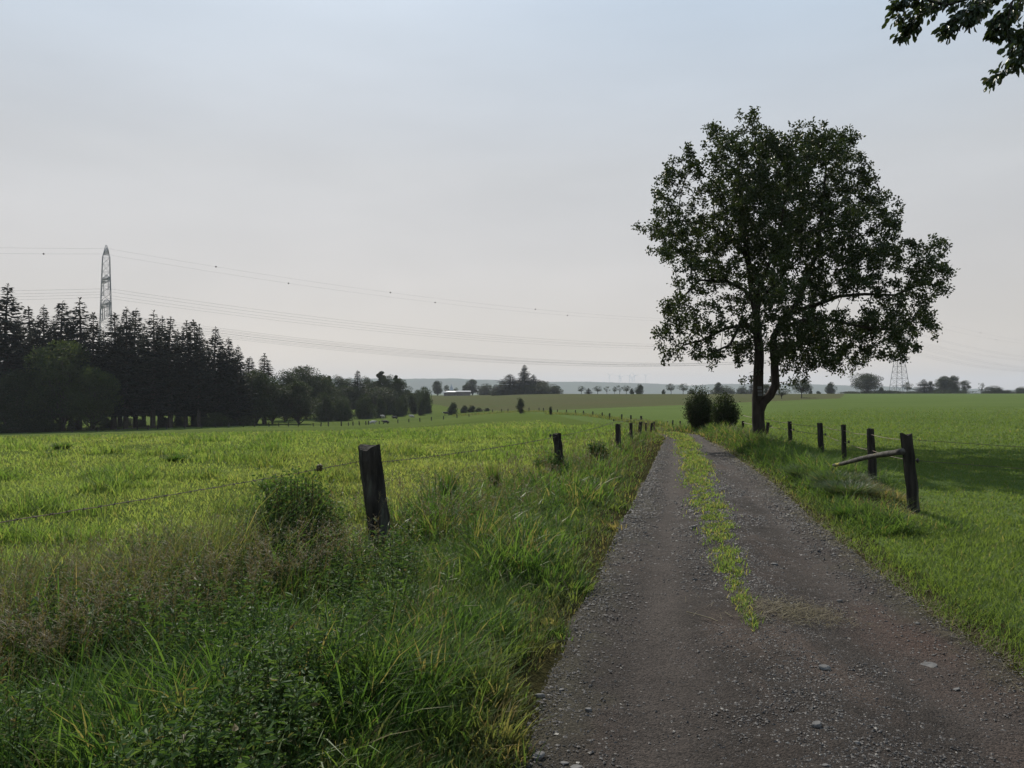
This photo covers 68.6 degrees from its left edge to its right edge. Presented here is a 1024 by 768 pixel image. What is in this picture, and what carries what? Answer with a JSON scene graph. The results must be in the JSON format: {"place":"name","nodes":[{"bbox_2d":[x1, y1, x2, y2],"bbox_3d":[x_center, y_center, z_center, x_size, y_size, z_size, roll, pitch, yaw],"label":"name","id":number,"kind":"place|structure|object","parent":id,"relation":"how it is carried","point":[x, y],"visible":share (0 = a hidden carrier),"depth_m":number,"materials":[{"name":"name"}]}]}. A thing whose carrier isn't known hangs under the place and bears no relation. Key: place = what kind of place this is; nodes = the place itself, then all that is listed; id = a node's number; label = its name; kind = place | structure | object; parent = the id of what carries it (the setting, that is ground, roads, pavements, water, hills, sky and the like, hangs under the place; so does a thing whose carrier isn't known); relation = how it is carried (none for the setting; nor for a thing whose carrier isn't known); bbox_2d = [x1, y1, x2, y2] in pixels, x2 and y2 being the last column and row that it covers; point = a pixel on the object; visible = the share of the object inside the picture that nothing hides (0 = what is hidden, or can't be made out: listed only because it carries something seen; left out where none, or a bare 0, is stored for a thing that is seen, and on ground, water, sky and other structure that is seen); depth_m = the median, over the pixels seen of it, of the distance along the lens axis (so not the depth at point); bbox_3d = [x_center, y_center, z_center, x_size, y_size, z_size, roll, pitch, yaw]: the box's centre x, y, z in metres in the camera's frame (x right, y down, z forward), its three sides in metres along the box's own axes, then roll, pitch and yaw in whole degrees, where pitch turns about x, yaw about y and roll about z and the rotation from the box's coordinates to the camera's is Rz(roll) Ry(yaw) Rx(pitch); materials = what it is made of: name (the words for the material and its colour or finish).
{"place":"outdoors","nodes":[
{"label":"outdoors","id":0,"kind":"place"},
{"bbox_2d":[0,421,672,701],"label":"flowering grass","id":1,"kind":"structure","parent":0,"point":[64,603],"depth_m":4.78,"materials":[{"name":"plant"}]},
{"bbox_2d":[0,394,1023,764],"bbox_3d":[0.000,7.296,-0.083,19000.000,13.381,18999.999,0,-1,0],"label":"ground","id":2,"kind":"structure","parent":0,"point":[668,408],"depth_m":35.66,"materials":[{"name":"plant"}]},
{"bbox_2d":[0,406,32,432],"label":"shrub","id":3,"kind":"object","parent":2,"relation":"on","point":[5,429],"visible":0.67,"depth_m":141.81,"materials":[{"name":"green plant"}]},
{"bbox_2d":[0,283,39,404],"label":"spruce tree","id":4,"kind":"object","parent":2,"relation":"on","point":[10,357],"visible":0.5,"depth_m":149.79,"materials":[{"name":"plant"}]},
{"bbox_2d":[9,306,39,378],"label":"spruce tree","id":5,"kind":"object","parent":2,"relation":"on","point":[30,322],"visible":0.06,"depth_m":157.80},
{"bbox_2d":[17,304,67,418],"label":"spruce tree","id":6,"kind":"object","parent":2,"relation":"on","point":[42,341],"visible":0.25,"depth_m":151.33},
{"bbox_2d":[25,411,62,432],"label":"shrub","id":7,"kind":"object","parent":2,"relation":"on","point":[42,426],"visible":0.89,"depth_m":142.80,"materials":[{"name":"green plant"}]},
{"bbox_2d":[24,300,86,430],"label":"spruce tree","id":8,"kind":"object","parent":2,"relation":"on","point":[64,325],"visible":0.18,"depth_m":153.58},
{"bbox_2d":[23,339,101,431],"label":"broadleaf tree","id":9,"kind":"object","parent":2,"relation":"on","point":[59,370],"visible":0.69,"depth_m":144.41,"materials":[{"name":"plant"}]},
{"bbox_2d":[4,535,137,601],"bbox_3d":[-3.000,1.323,4.954,1.162,0.591,1.298,0,-1,0],"label":"grass tussock","id":10,"kind":"object","parent":2,"relation":"on","point":[62,568],"depth_m":5.08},
{"bbox_2d":[55,297,108,429],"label":"spruce tree","id":11,"kind":"object","parent":2,"relation":"on","point":[80,322],"visible":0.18,"depth_m":156.86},
{"bbox_2d":[61,366,123,430],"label":"broadleaf tree","id":12,"kind":"object","parent":2,"relation":"on","point":[93,410],"visible":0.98,"depth_m":144.73,"materials":[{"name":"plant"}]},
{"bbox_2d":[70,312,116,429],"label":"spruce tree","id":13,"kind":"object","parent":2,"relation":"on","point":[96,358],"visible":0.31,"depth_m":152.61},
{"bbox_2d":[86,245,113,421],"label":"power pylon","id":14,"kind":"object","parent":2,"relation":"on","point":[103,303],"visible":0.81,"depth_m":224.90,"materials":[{"name":"metal"}]},
{"bbox_2d":[13,318,1015,369],"bbox_3d":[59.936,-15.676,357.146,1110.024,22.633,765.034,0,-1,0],"label":"power line","id":15,"kind":"object","parent":14,"relation":"hanging from","point":[438,355],"visible":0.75,"depth_m":290.54,"materials":[{"name":"metal"}]},
{"bbox_2d":[21,289,1017,355],"bbox_3d":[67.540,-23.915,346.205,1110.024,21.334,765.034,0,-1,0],"label":"power line","id":16,"kind":"object","parent":14,"relation":"hanging from","point":[347,320],"visible":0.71,"depth_m":253.99,"materials":[{"name":"metal"}]},
{"bbox_2d":[24,319,1017,370],"bbox_3d":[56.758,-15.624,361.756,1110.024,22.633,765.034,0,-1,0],"label":"power line","id":17,"kind":"object","parent":14,"relation":"hanging from","point":[516,361],"visible":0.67,"depth_m":324.04,"materials":[{"name":"metal"}]},
{"bbox_2d":[24,313,1018,366],"bbox_3d":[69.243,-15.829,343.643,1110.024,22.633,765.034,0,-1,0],"label":"power line","id":18,"kind":"object","parent":14,"relation":"hanging from","point":[432,351],"visible":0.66,"depth_m":270.40,"materials":[{"name":"metal"}]},
{"bbox_2d":[24,294,1020,360],"bbox_3d":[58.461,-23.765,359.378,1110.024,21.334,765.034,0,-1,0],"label":"power line","id":19,"kind":"object","parent":14,"relation":"hanging from","point":[372,328],"visible":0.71,"depth_m":275.83,"materials":[{"name":"metal"}]},
{"bbox_2d":[36,315,1014,368],"bbox_3d":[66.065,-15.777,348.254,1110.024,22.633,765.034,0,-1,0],"label":"power line","id":20,"kind":"object","parent":14,"relation":"hanging from","point":[494,357],"visible":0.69,"depth_m":297.99,"materials":[{"name":"metal"}]},
{"bbox_2d":[87,312,139,428],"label":"spruce tree","id":21,"kind":"object","parent":2,"relation":"on","point":[114,420],"visible":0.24,"depth_m":155.41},
{"bbox_2d":[99,307,161,428],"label":"spruce tree","id":22,"kind":"object","parent":2,"relation":"on","point":[125,412],"visible":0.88,"depth_m":153.37,"materials":[{"name":"plant"}]},
{"bbox_2d":[121,308,150,426],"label":"spruce tree","id":23,"kind":"object","parent":2,"relation":"on","point":[135,421],"visible":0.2,"depth_m":160.77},
{"bbox_2d":[94,511,204,591],"bbox_3d":[-2.756,1.379,5.880,1.026,0.714,0.889,0,-1,0],"label":"weed clump","id":24,"kind":"object","parent":2,"relation":"on","point":[145,543],"visible":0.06,"depth_m":5.83,"materials":[{"name":"green plant"}]},
{"bbox_2d":[123,310,179,427],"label":"spruce tree","id":25,"kind":"object","parent":2,"relation":"on","point":[150,370],"visible":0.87,"depth_m":156.36,"materials":[{"name":"plant"}]},
{"bbox_2d":[141,316,176,426],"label":"spruce tree","id":26,"kind":"object","parent":2,"relation":"on","point":[161,335],"visible":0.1,"depth_m":162.57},
{"bbox_2d":[148,317,195,427],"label":"spruce tree","id":27,"kind":"object","parent":2,"relation":"on","point":[172,388],"visible":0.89,"depth_m":157.33,"materials":[{"name":"plant"}]},
{"bbox_2d":[159,453,190,462],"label":"grass tussock","id":28,"kind":"object","parent":2,"relation":"on","point":[175,458],"depth_m":16.87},
{"bbox_2d":[161,320,212,426],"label":"spruce tree","id":29,"kind":"object","parent":2,"relation":"on","point":[186,414],"visible":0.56,"depth_m":160.19,"materials":[{"name":"plant"}]},
{"bbox_2d":[178,319,212,425],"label":"spruce tree","id":30,"kind":"object","parent":2,"relation":"on","point":[193,323],"visible":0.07,"depth_m":166.80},
{"bbox_2d":[176,324,219,426],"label":"spruce tree","id":31,"kind":"object","parent":2,"relation":"on","point":[202,379],"visible":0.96,"depth_m":159.56,"materials":[{"name":"plant"}]},
{"bbox_2d":[192,326,239,416],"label":"spruce tree","id":32,"kind":"object","parent":2,"relation":"on","point":[219,364],"visible":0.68,"depth_m":164.13,"materials":[{"name":"plant"}]},
{"bbox_2d":[205,412,231,426],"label":"shrub","id":33,"kind":"object","parent":2,"relation":"on","point":[218,420],"visible":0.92,"depth_m":159.06,"materials":[{"name":"green plant"}]},
{"bbox_2d":[212,337,252,419],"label":"spruce tree","id":34,"kind":"object","parent":2,"relation":"on","point":[228,351],"visible":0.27,"depth_m":167.61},
{"bbox_2d":[219,345,259,420],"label":"spruce tree","id":35,"kind":"object","parent":2,"relation":"on","point":[242,399],"visible":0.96,"depth_m":165.34,"materials":[{"name":"plant"}]},
{"bbox_2d":[223,407,257,425],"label":"shrub","id":36,"kind":"object","parent":2,"relation":"on","point":[247,420],"visible":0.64,"depth_m":165.00,"materials":[{"name":"green plant"}]},
{"bbox_2d":[243,368,281,423],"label":"broadleaf tree","id":37,"kind":"object","parent":2,"relation":"on","point":[263,404],"visible":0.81,"depth_m":170.72,"materials":[{"name":"green plant"}]},
{"bbox_2d":[251,353,287,423],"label":"spruce tree","id":38,"kind":"object","parent":2,"relation":"on","point":[264,369],"visible":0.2,"depth_m":179.88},
{"bbox_2d":[259,385,292,423],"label":"broadleaf tree","id":39,"kind":"object","parent":2,"relation":"on","point":[278,413],"visible":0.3,"depth_m":179.05,"materials":[{"name":"green plant"}]},
{"bbox_2d":[0,476,563,767],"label":"undergrowth","id":40,"kind":"object","parent":2,"relation":"on","point":[233,730],"visible":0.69,"depth_m":3.53,"materials":[{"name":"green plant"}]},
{"bbox_2d":[272,369,301,389],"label":"broadleaf tree","id":41,"kind":"object","parent":2,"relation":"on","point":[290,380],"visible":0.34,"depth_m":214.26,"materials":[{"name":"green plant"}]},
{"bbox_2d":[222,463,358,566],"bbox_3d":[-1.874,1.171,6.347,1.190,0.992,1.156,0,-1,0],"label":"weed clump","id":42,"kind":"object","parent":2,"relation":"on","point":[285,492],"visible":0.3,"depth_m":6.21,"materials":[{"name":"green plant"}]},
{"bbox_2d":[276,380,322,423],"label":"broadleaf tree","id":43,"kind":"object","parent":2,"relation":"on","point":[297,409],"visible":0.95,"depth_m":180.25,"materials":[{"name":"green plant"}]},
{"bbox_2d":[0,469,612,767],"bbox_3d":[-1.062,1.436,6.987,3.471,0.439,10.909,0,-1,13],"label":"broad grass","id":44,"kind":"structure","parent":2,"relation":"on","point":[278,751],"depth_m":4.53,"materials":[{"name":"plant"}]},
{"bbox_2d":[284,365,336,412],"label":"broadleaf tree","id":45,"kind":"object","parent":2,"relation":"on","point":[310,378],"visible":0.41,"depth_m":222.47,"materials":[{"name":"green plant"}]},
{"bbox_2d":[311,392,338,421],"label":"bush","id":46,"kind":"object","parent":2,"relation":"on","point":[324,411],"visible":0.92,"depth_m":204.68,"materials":[{"name":"green plant"}]},
{"bbox_2d":[310,374,340,414],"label":"broadleaf tree","id":47,"kind":"object","parent":2,"relation":"on","point":[333,387],"visible":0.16,"depth_m":228.85,"materials":[{"name":"green plant"}]},
{"bbox_2d":[0,420,654,623],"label":"pasture grass","id":48,"kind":"structure","parent":2,"relation":"on","point":[119,480],"depth_m":15.16,"materials":[{"name":"plant"}]},
{"bbox_2d":[0,428,667,767],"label":"verge grass","id":49,"kind":"structure","parent":2,"relation":"on","point":[474,686],"depth_m":3.96,"materials":[{"name":"plant"}]},
{"bbox_2d":[331,395,354,420],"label":"bush","id":50,"kind":"object","parent":2,"relation":"on","point":[346,413],"visible":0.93,"depth_m":207.45,"materials":[{"name":"green plant"}]},
{"bbox_2d":[331,385,363,410],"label":"broadleaf tree","id":51,"kind":"object","parent":2,"relation":"on","point":[351,393],"visible":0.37,"depth_m":248.48,"materials":[{"name":"green plant"}]},
{"bbox_2d":[349,371,367,413],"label":"spruce tree","id":52,"kind":"object","parent":2,"relation":"on","point":[357,375],"visible":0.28,"depth_m":254.61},
{"bbox_2d":[353,393,378,418],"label":"bush","id":53,"kind":"object","parent":2,"relation":"on","point":[363,411],"visible":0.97,"depth_m":220.57,"materials":[{"name":"green plant"}]},
{"bbox_2d":[361,381,381,405],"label":"broadleaf tree","id":54,"kind":"object","parent":2,"relation":"on","point":[370,385],"visible":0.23,"depth_m":260.56,"materials":[{"name":"green plant"}]},
{"bbox_2d":[358,444,392,546],"bbox_3d":[-1.348,1.231,7.482,0.382,1.262,0.269,0,-1,0],"label":"fence post","id":55,"kind":"object","parent":2,"relation":"on","point":[372,473],"visible":0.7,"depth_m":7.40,"materials":[{"name":"wood"}]},
{"bbox_2d":[0,419,652,522],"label":"barbed wire","id":56,"kind":"object","parent":55,"relation":"attached to","point":[115,503],"visible":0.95,"depth_m":6.05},
{"bbox_2d":[375,395,387,417],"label":"bush","id":57,"kind":"object","parent":2,"relation":"on","point":[381,406],"visible":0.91,"depth_m":225.34,"materials":[{"name":"green plant"}]},
{"bbox_2d":[357,386,407,410],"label":"broadleaf tree","id":58,"kind":"object","parent":2,"relation":"on","point":[384,392],"visible":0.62,"depth_m":252.48,"materials":[{"name":"green plant"}]},
{"bbox_2d":[387,378,410,408],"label":"broadleaf tree","id":59,"kind":"object","parent":2,"relation":"on","point":[399,384],"visible":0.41,"depth_m":258.85,"materials":[{"name":"green plant"}]},
{"bbox_2d":[393,397,406,416],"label":"bush","id":60,"kind":"object","parent":2,"relation":"on","point":[400,411],"visible":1,"depth_m":231.60,"materials":[{"name":"green plant"}]},
{"bbox_2d":[408,393,418,413],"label":"bush","id":61,"kind":"object","parent":2,"relation":"on","point":[413,403],"visible":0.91,"depth_m":249.40,"materials":[{"name":"green plant"}]},
{"bbox_2d":[417,387,432,413],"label":"bush","id":62,"kind":"object","parent":2,"relation":"on","point":[426,398],"visible":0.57,"depth_m":247.30,"materials":[{"name":"green plant"}]},
{"bbox_2d":[436,465,462,500],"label":"grass tussock","id":63,"kind":"object","parent":2,"relation":"on","point":[447,477],"depth_m":9.62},
{"bbox_2d":[465,379,479,394],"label":"broadleaf tree","id":64,"kind":"object","parent":2,"relation":"on","point":[471,386],"visible":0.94,"depth_m":558.66,"materials":[{"name":"green plant"}]},
{"bbox_2d":[476,383,491,394],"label":"broadleaf tree","id":65,"kind":"object","parent":2,"relation":"on","point":[485,390],"visible":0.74,"depth_m":557.40,"materials":[{"name":"green plant"}]},
{"bbox_2d":[482,459,502,487],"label":"grass tussock","id":66,"kind":"object","parent":2,"relation":"on","point":[493,470],"depth_m":11.13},
{"bbox_2d":[491,383,516,395],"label":"bush","id":67,"kind":"object","parent":2,"relation":"on","point":[503,391],"visible":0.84,"depth_m":430.96,"materials":[{"name":"green plant"}]},
{"bbox_2d":[489,374,524,394],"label":"conifer tree","id":68,"kind":"object","parent":2,"relation":"on","point":[510,381],"visible":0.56,"depth_m":435.83,"materials":[{"name":"plant"}]},
{"bbox_2d":[507,380,539,394],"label":"bush","id":69,"kind":"object","parent":2,"relation":"on","point":[523,390],"visible":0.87,"depth_m":430.31,"materials":[{"name":"green plant"}]},
{"bbox_2d":[513,365,533,390],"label":"conifer tree","id":70,"kind":"object","parent":2,"relation":"on","point":[524,377],"visible":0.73,"depth_m":435.00,"materials":[{"name":"plant"}]},
{"bbox_2d":[525,382,549,393],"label":"bush","id":71,"kind":"object","parent":2,"relation":"on","point":[537,387],"visible":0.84,"depth_m":431.38,"materials":[{"name":"green plant"}]},
{"bbox_2d":[529,447,570,474],"bbox_3d":[0.726,1.468,13.926,0.686,0.573,0.762,1,-1,-43],"label":"weed clump","id":72,"kind":"object","parent":2,"relation":"on","point":[550,460],"visible":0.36,"depth_m":13.78,"materials":[{"name":"green plant"}]},
{"bbox_2d":[549,433,563,463],"bbox_3d":[0.850,1.418,13.991,0.301,1.031,0.175,0,-1,10],"label":"fence post","id":73,"kind":"object","parent":2,"relation":"on","point":[557,442],"visible":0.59,"depth_m":13.93,"materials":[{"name":"black wood"}]},
{"bbox_2d":[452,409,670,426],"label":"rough grass","id":74,"kind":"structure","parent":2,"relation":"on","point":[623,419],"depth_m":114.30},
{"bbox_2d":[585,437,612,460],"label":"weed clump","id":75,"kind":"object","parent":2,"relation":"on","point":[598,448],"visible":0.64,"depth_m":16.39,"materials":[{"name":"green plant"}]},
{"bbox_2d":[613,419,620,449],"bbox_3d":[2.810,1.463,19.972,0.199,1.060,0.172,1,-1,-39],"label":"fence post","id":76,"kind":"object","parent":2,"relation":"on","point":[618,433],"visible":0.75,"depth_m":19.91,"materials":[{"name":"black wood"}]},
{"bbox_2d":[682,384,715,428],"bbox_3d":[8.295,1.017,33.019,1.877,2.013,1.877,0,-1,0],"label":"hedge bush","id":77,"kind":"object","parent":2,"relation":"on","point":[698,411],"visible":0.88,"depth_m":32.64,"materials":[{"name":"green plant"}]},
{"bbox_2d":[709,389,743,426],"bbox_3d":[8.510,0.963,30.055,1.441,1.835,1.381,0,-1,0],"label":"hedge bush","id":78,"kind":"object","parent":2,"relation":"on","point":[725,410],"visible":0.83,"depth_m":29.84,"materials":[{"name":"green plant"}]},
{"bbox_2d":[631,106,959,434],"bbox_3d":[8.798,-3.305,23.210,10.845,10.591,7.309,0,-1,-17],"label":"oak tree","id":79,"kind":"object","parent":2,"relation":"on","point":[766,191],"visible":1,"depth_m":21.86,"materials":[{"name":"green plant"}]},
{"bbox_2d":[775,463,817,478],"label":"grass tussock","id":80,"kind":"object","parent":2,"relation":"on","point":[794,469],"depth_m":13.13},
{"bbox_2d":[791,379,813,397],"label":"broadleaf tree","id":81,"kind":"object","parent":2,"relation":"on","point":[804,385],"visible":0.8,"depth_m":261.79,"materials":[{"name":"green plant"}]},
{"bbox_2d":[633,421,983,538],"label":"grass verge","id":82,"kind":"structure","parent":2,"relation":"on","point":[768,451],"depth_m":12.18,"materials":[{"name":"plant"}]},
{"bbox_2d":[817,423,825,453],"bbox_3d":[7.013,1.432,16.995,0.148,1.115,0.159,0,-1,-34],"label":"fence post","id":83,"kind":"object","parent":2,"relation":"on","point":[820,434],"visible":0.63,"depth_m":16.96,"materials":[{"name":"black wood"}]},
{"bbox_2d":[743,422,1023,468],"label":"fence wire","id":84,"kind":"object","parent":83,"relation":"attached to","point":[891,456],"visible":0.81,"depth_m":10.76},
{"bbox_2d":[794,467,889,483],"bbox_3d":[5.016,1.427,11.609,1.681,0.276,1.619,0,-1,0],"label":"grass tussock","id":85,"kind":"object","parent":2,"relation":"on","point":[842,476],"depth_m":11.51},
{"bbox_2d":[841,424,849,460],"bbox_3d":[6.444,1.373,14.491,0.150,1.187,0.106,0,-1,0],"label":"fence post","id":86,"kind":"object","parent":2,"relation":"on","point":[843,441],"visible":0.64,"depth_m":14.46,"materials":[{"name":"black wood"}]},
{"bbox_2d":[802,477,894,495],"bbox_3d":[4.790,1.424,10.566,1.458,0.252,1.473,0,-1,-29],"label":"grass tussock","id":87,"kind":"object","parent":2,"relation":"on","point":[842,488],"depth_m":10.50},
{"bbox_2d":[825,502,874,516],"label":"grass tussock","id":88,"kind":"object","parent":2,"relation":"on","point":[841,511],"depth_m":9.34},
{"bbox_2d":[838,390,891,393],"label":"hedge","id":89,"kind":"object","parent":2,"relation":"on","point":[868,392],"visible":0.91,"depth_m":441.13,"materials":[{"name":"green plant"}]},
{"bbox_2d":[848,372,883,391],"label":"broadleaf tree","id":90,"kind":"object","parent":2,"relation":"on","point":[868,383],"visible":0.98,"depth_m":446.66,"materials":[{"name":"green plant"}]},
{"bbox_2d":[832,448,905,466],"bbox_3d":[5.176,1.103,11.062,0.097,0.537,3.091,0,-1,8],"label":"fence rail","id":91,"kind":"object","parent":2,"relation":"on","point":[900,451],"visible":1,"depth_m":10.53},
{"bbox_2d":[867,428,877,482],"bbox_3d":[5.911,1.328,12.282,0.188,1.212,0.149,0,-1,0],"label":"fence post","id":92,"kind":"object","parent":2,"relation":"on","point":[872,466],"visible":0.59,"depth_m":12.24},
{"bbox_2d":[743,415,1018,446],"bbox_3d":[7.519,0.932,17.600,4.565,0.236,18.824,0,-1,0],"label":"fence wire","id":93,"kind":"object","parent":92,"relation":"attached to","point":[891,438],"visible":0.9,"depth_m":10.93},
{"bbox_2d":[889,313,916,391],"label":"power pylon","id":94,"kind":"object","parent":2,"relation":"on","point":[898,378],"visible":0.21,"depth_m":480.38,"materials":[{"name":"metal"}]},
{"bbox_2d":[900,433,919,511],"bbox_3d":[5.197,1.271,9.791,0.263,1.276,0.160,0,-1,0],"label":"fence post","id":95,"kind":"object","parent":2,"relation":"on","point":[911,480],"visible":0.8,"depth_m":9.74,"materials":[{"name":"black wood"}]},
{"bbox_2d":[913,379,937,393],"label":"conifer tree","id":96,"kind":"object","parent":2,"relation":"on","point":[924,385],"visible":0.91,"depth_m":453.95,"materials":[{"name":"plant"}]},
{"bbox_2d":[933,376,953,389],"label":"broadleaf tree","id":97,"kind":"object","parent":2,"relation":"on","point":[941,383],"visible":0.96,"depth_m":453.44,"materials":[{"name":"green plant"}]},
{"bbox_2d":[926,388,977,393],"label":"hedge","id":98,"kind":"object","parent":2,"relation":"on","point":[949,391],"visible":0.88,"depth_m":443.10,"materials":[{"name":"green plant"}]},
{"bbox_2d":[882,0,1023,93],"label":"overhanging tree","id":99,"kind":"object","parent":2,"relation":"on","point":[974,13],"visible":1,"depth_m":6.54,"materials":[{"name":"green plant"}]},
{"bbox_2d":[979,386,1006,393],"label":"broadleaf tree","id":100,"kind":"object","parent":2,"relation":"on","point":[994,390],"visible":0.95,"depth_m":453.73,"materials":[{"name":"green plant"}]},
{"bbox_2d":[0,0,1023,389],"label":"sky","id":101,"kind":"structure","parent":0,"point":[503,153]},
{"bbox_2d":[270,378,1014,393],"bbox_3d":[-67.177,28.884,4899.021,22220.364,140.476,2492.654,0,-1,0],"label":"hills","id":102,"kind":"structure","parent":0,"point":[566,387],"depth_m":4596.60,"materials":[{"name":"plant"}]},
{"bbox_2d":[654,430,765,631],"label":"grass strip","id":103,"kind":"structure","parent":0,"point":[702,466],"depth_m":10.03,"materials":[{"name":"plant"}]},
{"bbox_2d":[512,431,1023,767],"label":"farm track","id":104,"kind":"structure","parent":0,"point":[668,616],"depth_m":4.43,"materials":[{"name":"gravel"}]},
{"bbox_2d":[685,442,1023,692],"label":"straw litter","id":105,"kind":"object","parent":104,"relation":"on","point":[795,611],"visible":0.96,"depth_m":5.54,"materials":[{"name":"plant"}]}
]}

